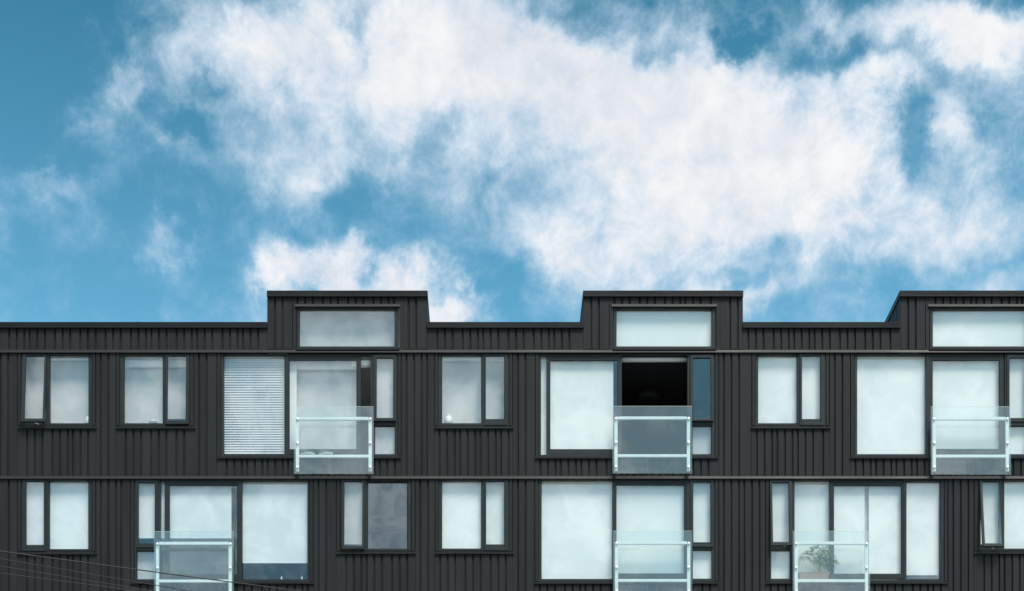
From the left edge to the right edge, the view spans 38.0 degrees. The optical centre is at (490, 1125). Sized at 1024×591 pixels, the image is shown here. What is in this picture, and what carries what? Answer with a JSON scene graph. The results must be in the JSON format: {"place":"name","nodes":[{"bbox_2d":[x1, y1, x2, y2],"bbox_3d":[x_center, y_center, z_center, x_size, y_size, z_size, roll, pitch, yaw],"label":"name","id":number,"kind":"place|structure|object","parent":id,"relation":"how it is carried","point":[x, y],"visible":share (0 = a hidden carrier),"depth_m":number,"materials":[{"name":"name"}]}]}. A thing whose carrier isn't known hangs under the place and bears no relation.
{"place":"outdoors","nodes":[
{"label":"outdoors","id":0,"kind":"place"},
{"bbox_2d":[0,290,1023,590],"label":"apartment building","id":1,"kind":"structure","parent":0,"point":[764,456],"depth_m":32.03,"materials":[{"name":"metal"}]},
{"bbox_2d":[17,354,96,428],"bbox_3d":[-9.456,-15.910,32.075,1.972,1.825,0.458,0,0,0],"label":"window","id":2,"kind":"structure","parent":1,"relation":"in","point":[54,391],"depth_m":32.30,"materials":[{"name":"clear glass"}]},
{"bbox_2d":[17,479,96,554],"bbox_3d":[-9.347,-13.154,32.057,1.722,1.732,0.194,0,0,0],"label":"window","id":3,"kind":"structure","parent":1,"relation":"in","point":[56,514],"depth_m":32.15,"materials":[{"name":"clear glass"}]},
{"bbox_2d":[116,354,194,428],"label":"window","id":4,"kind":"structure","parent":1,"relation":"in","point":[159,391],"depth_m":32.30,"materials":[{"name":"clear glass"}]},
{"bbox_2d":[130,479,313,583],"bbox_3d":[-5.782,-12.838,32.062,3.962,2.363,0.204,0,0,0],"label":"window","id":5,"kind":"structure","parent":1,"relation":"in","point":[273,514],"depth_m":32.15,"materials":[{"name":"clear glass"}]},
{"bbox_2d":[300,449,314,454],"bbox_3d":[-3.930,-14.463,31.900,0.310,0.101,0.092,0,0,-7],"label":"shoe","id":6,"kind":"object","parent":1,"relation":"on","point":[305,452],"visible":1,"depth_m":31.86,"materials":[{"name":"white rubber"}]},
{"bbox_2d":[216,354,400,458],"bbox_3d":[-3.916,-15.594,32.140,3.973,2.478,0.368,0,0,0],"label":"window","id":7,"kind":"structure","parent":1,"relation":"in","point":[260,393],"depth_m":32.16,"materials":[{"name":"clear glass"}]},
{"bbox_2d":[319,450,332,454],"bbox_3d":[-3.541,-14.463,31.900,0.310,0.101,0.092,0,0,3],"label":"shoe","id":8,"kind":"object","parent":1,"relation":"on","point":[323,452],"visible":1,"depth_m":31.87,"materials":[{"name":"white rubber"}]},
{"bbox_2d":[296,308,399,349],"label":"window","id":9,"kind":"structure","parent":1,"relation":"in","point":[314,331],"depth_m":32.30,"materials":[{"name":"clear glass"}]},
{"bbox_2d":[336,479,415,553],"bbox_3d":[-2.469,-13.159,32.035,1.711,1.720,0.238,0,0,0],"label":"window","id":10,"kind":"structure","parent":1,"relation":"in","point":[354,492],"depth_m":32.02,"materials":[{"name":"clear glass"}]},
{"bbox_2d":[444,414,452,422],"bbox_3d":[-0.913,-15.285,32.170,0.190,0.226,0.190,0,0,0],"label":"jar","id":11,"kind":"object","parent":1,"relation":"in","point":[448,418],"visible":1,"depth_m":32.09,"materials":[{"name":"white ceramic"}]},
{"bbox_2d":[434,354,513,428],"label":"window","id":12,"kind":"structure","parent":1,"relation":"in","point":[474,391],"depth_m":32.30,"materials":[{"name":"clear glass"}]},
{"bbox_2d":[435,479,513,553],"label":"window","id":13,"kind":"structure","parent":1,"relation":"in","point":[474,513],"depth_m":32.15,"materials":[{"name":"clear glass"}]},
{"bbox_2d":[534,479,717,583],"bbox_3d":[2.923,-12.838,32.057,3.962,2.363,0.194,0,0,0],"label":"window","id":14,"kind":"structure","parent":1,"relation":"in","point":[581,521],"depth_m":32.15,"materials":[{"name":"white glass"}]},
{"bbox_2d":[535,354,717,458],"bbox_3d":[2.928,-15.550,32.087,3.950,2.390,0.263,0,0,0],"label":"window","id":15,"kind":"structure","parent":1,"relation":"in","point":[576,390],"depth_m":32.15,"materials":[{"name":"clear glass"}]},
{"bbox_2d":[636,385,660,406],"bbox_3d":[3.551,-16.471,33.400,0.570,0.357,0.570,0,0,0],"label":"pendant lamp","id":16,"kind":"object","parent":1,"relation":"hanging from","point":[648,396],"visible":1,"depth_m":33.29,"materials":[{"name":"black rubber"}]},
{"bbox_2d":[613,308,715,349],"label":"window","id":17,"kind":"structure","parent":1,"relation":"in","point":[633,328],"depth_m":32.15,"materials":[{"name":"white glass"}]},
{"bbox_2d":[751,354,830,428],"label":"window","id":18,"kind":"structure","parent":1,"relation":"in","point":[790,389],"depth_m":32.15,"materials":[{"name":"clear glass"}]},
{"bbox_2d":[798,545,838,578],"bbox_3d":[7.040,-12.110,31.934,0.971,0.783,0.148,0,0,0],"label":"planter","id":19,"kind":"object","parent":1,"relation":"on","point":[813,575],"visible":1,"depth_m":31.90,"materials":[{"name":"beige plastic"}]},
{"bbox_2d":[765,479,947,583],"bbox_3d":[7.903,-12.857,32.066,3.982,2.402,0.309,0,0,-1],"label":"window","id":20,"kind":"structure","parent":1,"relation":"in","point":[901,521],"depth_m":32.15,"materials":[{"name":"white glass"}]},
{"bbox_2d":[850,354,1023,458],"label":"window","id":21,"kind":"structure","parent":1,"relation":"in","point":[895,394],"depth_m":32.15,"materials":[{"name":"white glass"}]},
{"bbox_2d":[929,308,1023,349],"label":"window","id":22,"kind":"structure","parent":1,"relation":"in","point":[949,328],"depth_m":32.15,"materials":[{"name":"white glass"}]},
{"bbox_2d":[974,479,1023,553],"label":"window","id":23,"kind":"structure","parent":1,"relation":"in","point":[1000,501],"depth_m":32.15,"materials":[{"name":"white glass"}]},
{"bbox_2d":[0,0,1023,321],"label":"sky","id":24,"kind":"structure","parent":0,"point":[161,160],"materials":[{"name":"blue"}]},
{"bbox_3d":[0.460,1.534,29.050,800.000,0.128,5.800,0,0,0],"label":"pavement","id":25,"kind":"structure","parent":0,"visible":0},
{"bbox_3d":[19.460,-2.750,27.113,0.320,8.700,3.966,0,0,0],"label":"utility pole","id":26,"kind":"object","parent":25,"relation":"on","visible":0},
{"bbox_2d":[0,573,137,590],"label":"overhead cable","id":27,"kind":"object","parent":26,"relation":"attached to","point":[69,582],"visible":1,"depth_m":16.12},
{"bbox_2d":[0,566,151,590],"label":"overhead cable","id":28,"kind":"object","parent":26,"relation":"attached to","point":[75,578],"visible":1,"depth_m":16.55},
{"bbox_2d":[0,558,188,590],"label":"overhead cable","id":29,"kind":"object","parent":26,"relation":"attached to","point":[94,574],"visible":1,"depth_m":16.98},
{"bbox_2d":[0,551,298,590],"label":"overhead cable","id":30,"kind":"object","parent":26,"relation":"attached to","point":[147,571],"visible":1,"depth_m":17.39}
]}

